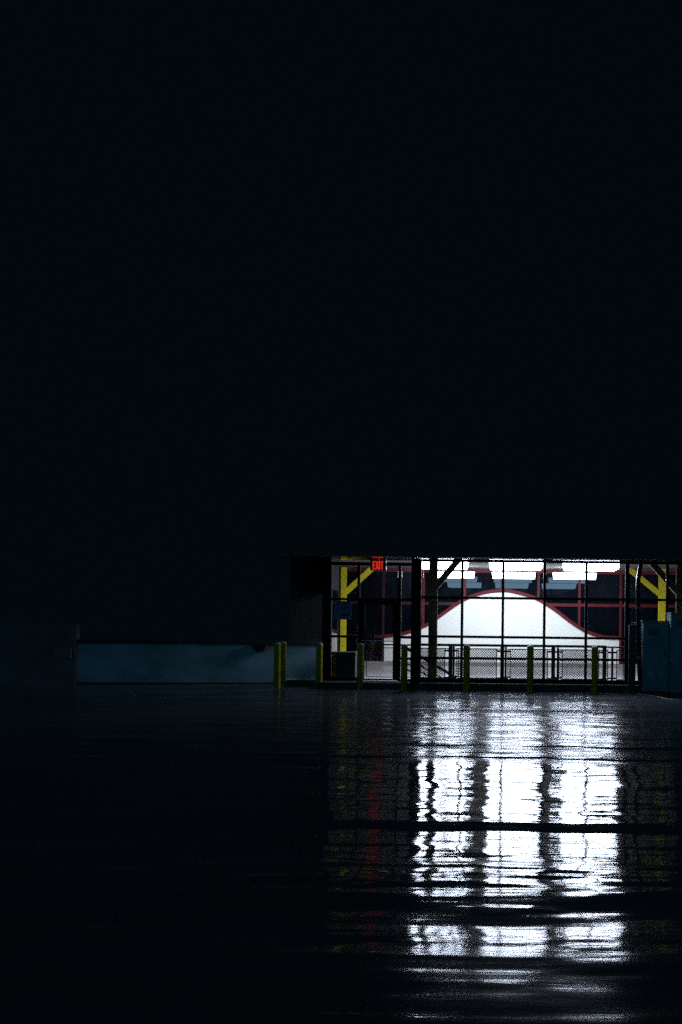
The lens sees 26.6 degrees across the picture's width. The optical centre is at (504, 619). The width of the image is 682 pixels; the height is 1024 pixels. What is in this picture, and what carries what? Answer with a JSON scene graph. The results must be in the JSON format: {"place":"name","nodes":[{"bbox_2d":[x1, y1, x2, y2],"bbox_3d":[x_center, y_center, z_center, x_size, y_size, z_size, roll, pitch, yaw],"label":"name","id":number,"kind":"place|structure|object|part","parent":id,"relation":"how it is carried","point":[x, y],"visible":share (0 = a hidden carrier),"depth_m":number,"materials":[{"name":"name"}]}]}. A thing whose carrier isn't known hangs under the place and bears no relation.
{"place":"outdoors","nodes":[
{"label":"outdoors","id":0,"kind":"place"},
{"bbox_2d":[0,684,681,1023],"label":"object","id":1,"kind":"structure","parent":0,"point":[220,854],"depth_m":10.04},
{"bbox_2d":[0,623,321,684],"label":"wall","id":2,"kind":"structure","parent":1,"relation":"on","point":[26,657],"depth_m":34.16,"materials":[{"name":"concrete"}]},
{"bbox_2d":[250,644,267,650],"bbox_3d":[-6.001,0.681,34.760,0.416,0.168,0.200,1,0,0],"label":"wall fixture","id":3,"kind":"object","parent":2,"relation":"attached to","point":[259,647],"depth_m":34.68,"materials":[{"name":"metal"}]},
{"bbox_2d":[274,642,280,687],"bbox_3d":[-5.279,1.064,33.000,0.154,1.090,0.154,1,0,0],"label":"bollard","id":4,"kind":"object","parent":1,"relation":"on","point":[277,656],"visible":0.91,"depth_m":32.94,"materials":[{"name":"metal"}]},
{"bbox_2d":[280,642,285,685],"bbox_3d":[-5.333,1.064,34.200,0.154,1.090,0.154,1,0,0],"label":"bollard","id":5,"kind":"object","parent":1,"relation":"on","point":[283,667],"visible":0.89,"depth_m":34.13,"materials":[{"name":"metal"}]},
{"bbox_2d":[316,643,322,688],"bbox_3d":[-4.318,1.075,33.100,0.154,1.090,0.154,1,0,0],"label":"bollard","id":6,"kind":"object","parent":1,"relation":"on","point":[319,656],"visible":0.91,"depth_m":33.03,"materials":[{"name":"metal"}]},
{"bbox_2d":[357,643,363,688],"bbox_3d":[-3.358,1.086,33.050,0.154,1.090,0.154,1,0,0],"label":"bollard","id":7,"kind":"object","parent":1,"relation":"on","point":[360,655],"visible":0.91,"depth_m":32.98,"materials":[{"name":"metal"}]},
{"bbox_2d":[401,644,407,690],"bbox_3d":[-2.315,1.099,32.750,0.154,1.090,0.154,1,0,0],"label":"bollard","id":8,"kind":"object","parent":1,"relation":"on","point":[404,658],"visible":0.94,"depth_m":32.68,"materials":[{"name":"metal"}]},
{"bbox_2d":[463,645,469,691],"bbox_3d":[-0.880,1.115,32.700,0.154,1.090,0.154,1,0,0],"label":"bollard","id":9,"kind":"object","parent":1,"relation":"on","point":[466,668],"visible":0.93,"depth_m":32.64,"materials":[{"name":"metal"}]},
{"bbox_2d":[262,499,681,692],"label":"building","id":10,"kind":"structure","parent":1,"relation":"on","point":[330,549],"depth_m":33.26,"materials":[{"name":"metal"}]},
{"bbox_2d":[334,601,350,619],"bbox_3d":[-3.919,-0.235,34.331,0.423,0.447,0.017,1,0,0],"label":"notice sign","id":11,"kind":"object","parent":10,"relation":"attached to","point":[342,609],"visible":1,"depth_m":34.33,"materials":[{"name":"blue metal"}]},
{"bbox_2d":[370,559,385,570],"bbox_3d":[-3.016,-1.313,33.923,0.381,0.266,0.074,1,0,0],"label":"exit sign","id":12,"kind":"object","parent":10,"relation":"hanging from","point":[378,565],"visible":1,"depth_m":33.89,"materials":[{"name":"red plastic"}]},
{"bbox_2d":[361,601,397,679],"bbox_3d":[-3.036,0.499,34.358,0.898,1.912,0.143,1,0,0],"label":"entrance door","id":13,"kind":"structure","parent":10,"relation":"in","point":[395,603],"depth_m":34.37,"materials":[{"name":"black paint"}]},
{"bbox_2d":[408,648,456,677],"bbox_3d":[-1.820,1.049,34.500,1.354,0.881,0.050,1,0,0],"label":"stair railing","id":14,"kind":"object","parent":10,"relation":"on","point":[446,671],"visible":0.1,"depth_m":34.48,"materials":[{"name":"metal"}]},
{"bbox_2d":[422,562,466,567],"bbox_3d":[-1.593,-1.466,34.850,1.360,0.345,0.200,1,0,0],"label":"ceiling light","id":15,"kind":"object","parent":10,"relation":"hanging from","point":[440,564],"visible":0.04,"depth_m":34.77,"materials":[{"name":"white plastic"}]},
{"bbox_2d":[422,562,467,568],"bbox_3d":[-1.593,-1.466,35.550,1.360,0.345,0.200,1,0,0],"label":"ceiling light","id":16,"kind":"object","parent":10,"relation":"hanging from","point":[447,567],"visible":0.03,"depth_m":35.48,"materials":[{"name":"white plastic"}]},
{"bbox_2d":[422,562,468,569],"bbox_3d":[-1.593,-1.466,36.250,1.360,0.345,0.200,1,0,0],"label":"ceiling light","id":17,"kind":"object","parent":10,"relation":"hanging from","point":[446,568],"visible":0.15,"depth_m":36.18,"materials":[{"name":"white plastic"}]},
{"bbox_2d":[438,569,474,577],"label":"ceiling light","id":18,"kind":"object","parent":10,"relation":"hanging from","point":[457,574],"visible":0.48,"depth_m":43.62,"materials":[{"name":"white plastic"}]},
{"bbox_2d":[365,644,623,679],"bbox_3d":[-0.244,1.061,34.780,6.347,0.893,0.060,1,0,0],"label":"railing","id":19,"kind":"object","parent":10,"relation":"on","point":[612,652],"visible":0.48,"depth_m":34.77,"materials":[{"name":"metal"}]},
{"bbox_2d":[492,570,535,578],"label":"ceiling light","id":20,"kind":"object","parent":10,"relation":"hanging from","point":[516,575],"visible":0.85,"depth_m":43.62,"materials":[{"name":"white plastic"}]},
{"bbox_2d":[421,643,606,679],"bbox_3d":[0.126,1.048,34.100,4.626,0.927,0.060,1,0,0],"label":"railing","id":21,"kind":"object","parent":10,"relation":"on","point":[552,652],"visible":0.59,"depth_m":34.09,"materials":[{"name":"metal"}]},
{"bbox_2d":[490,569,539,569],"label":"ceiling light","id":22,"kind":"object","parent":10,"relation":"hanging from","point":[515,569],"visible":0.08,"depth_m":36.18,"materials":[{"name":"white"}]},
{"bbox_2d":[489,563,542,567],"bbox_3d":[0.277,-1.444,34.850,1.360,0.345,0.200,1,0,0],"label":"ceiling light","id":23,"kind":"object","parent":10,"relation":"hanging from","point":[518,565],"visible":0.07,"depth_m":34.77,"materials":[{"name":"white plastic"}]},
{"bbox_2d":[490,568,541,569],"bbox_3d":[0.277,-1.444,35.550,1.360,0.345,0.200,1,0,0],"label":"ceiling light","id":24,"kind":"object","parent":10,"relation":"hanging from","point":[517,568],"visible":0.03,"depth_m":35.48,"materials":[{"name":"white plastic"}]},
{"bbox_2d":[552,571,596,579],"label":"ceiling light","id":25,"kind":"object","parent":10,"relation":"hanging from","point":[572,575],"visible":0.91,"depth_m":43.62,"materials":[{"name":"white plastic"}]},
{"bbox_2d":[562,563,613,570],"bbox_3d":[2.147,-1.423,36.250,1.360,0.345,0.200,1,0,0],"label":"ceiling light","id":26,"kind":"object","parent":10,"relation":"hanging from","point":[584,570],"visible":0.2,"depth_m":36.18,"materials":[{"name":"white plastic"}]},
{"bbox_2d":[564,563,615,569],"bbox_3d":[2.147,-1.423,35.550,1.360,0.345,0.200,1,0,0],"label":"ceiling light","id":27,"kind":"object","parent":10,"relation":"hanging from","point":[588,569],"visible":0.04,"depth_m":35.48,"materials":[{"name":"white plastic"}]},
{"bbox_2d":[565,563,618,568],"bbox_3d":[2.147,-1.423,34.850,1.360,0.345,0.200,1,0,0],"label":"ceiling light","id":28,"kind":"object","parent":10,"relation":"hanging from","point":[590,566],"visible":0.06,"depth_m":34.77,"materials":[{"name":"white plastic"}]},
{"bbox_2d":[636,560,642,691],"bbox_3d":[3.073,0.109,32.450,0.190,3.051,0.118,1,0,0],"label":"drain pipe","id":29,"kind":"object","parent":10,"relation":"attached to","point":[638,623],"visible":0.96,"depth_m":32.41,"materials":[{"name":"metal"}]},
{"bbox_2d":[527,646,533,692],"bbox_3d":[0.586,1.132,32.700,0.154,1.090,0.154,1,0,0],"label":"bollard","id":30,"kind":"object","parent":1,"relation":"on","point":[530,660],"visible":1,"depth_m":32.63,"materials":[{"name":"metal"}]},
{"bbox_2d":[591,646,597,693],"bbox_3d":[2.066,1.149,32.650,0.154,1.090,0.154,1,0,0],"label":"bollard","id":31,"kind":"object","parent":1,"relation":"on","point":[594,677],"visible":1,"depth_m":32.58,"materials":[{"name":"metal"}]},
{"bbox_2d":[628,622,635,692],"bbox_3d":[2.938,0.867,32.844,0.157,1.635,0.212,1,0,0],"label":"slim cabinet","id":32,"kind":"object","parent":1,"relation":"on","point":[631,656],"visible":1,"depth_m":32.74,"materials":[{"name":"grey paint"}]},
{"bbox_3d":[2.937,0.880,32.743,0.125,1.409,0.011,1,0,0],"label":"door","id":33,"kind":"part","parent":32,"relation":"part of","materials":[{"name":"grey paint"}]},
{"bbox_2d":[623,692,678,700],"bbox_3d":[3.230,1.678,31.295,0.186,0.040,3.472,1,0,-14],"label":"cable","id":34,"kind":"object","parent":1,"relation":"on","point":[653,696],"visible":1,"depth_m":31.28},
{"bbox_2d":[640,621,668,694],"bbox_3d":[3.434,0.864,32.400,0.646,1.692,0.480,1,0,0],"label":"utility cabinet","id":35,"kind":"object","parent":1,"relation":"on","point":[654,651],"visible":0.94,"depth_m":32.19,"materials":[{"name":"metal"}]},
{"bbox_3d":[3.429,0.833,32.179,0.516,1.432,0.039,1,0,0],"label":"door","id":36,"kind":"part","parent":35,"relation":"part of","materials":[{"name":"teal paint"}]},
{"bbox_2d":[666,612,681,695],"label":"utility cabinet","id":37,"kind":"object","parent":1,"relation":"on","point":[674,619],"visible":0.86,"depth_m":31.74,"materials":[{"name":"metal"}]},
{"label":"door","id":38,"kind":"part","parent":37,"relation":"part of","materials":[{"name":"teal paint"}]},
{"bbox_2d":[0,0,681,640],"label":"sky","id":39,"kind":"structure","parent":0,"point":[252,251],"materials":[{"name":"black"}]},
{"bbox_2d":[331,651,356,676],"bbox_3d":[-3.933,1.119,34.897,0.607,0.692,0.517,1,0,0],"label":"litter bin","id":40,"kind":"object","parent":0,"point":[344,663],"visible":0.82,"depth_m":34.66,"materials":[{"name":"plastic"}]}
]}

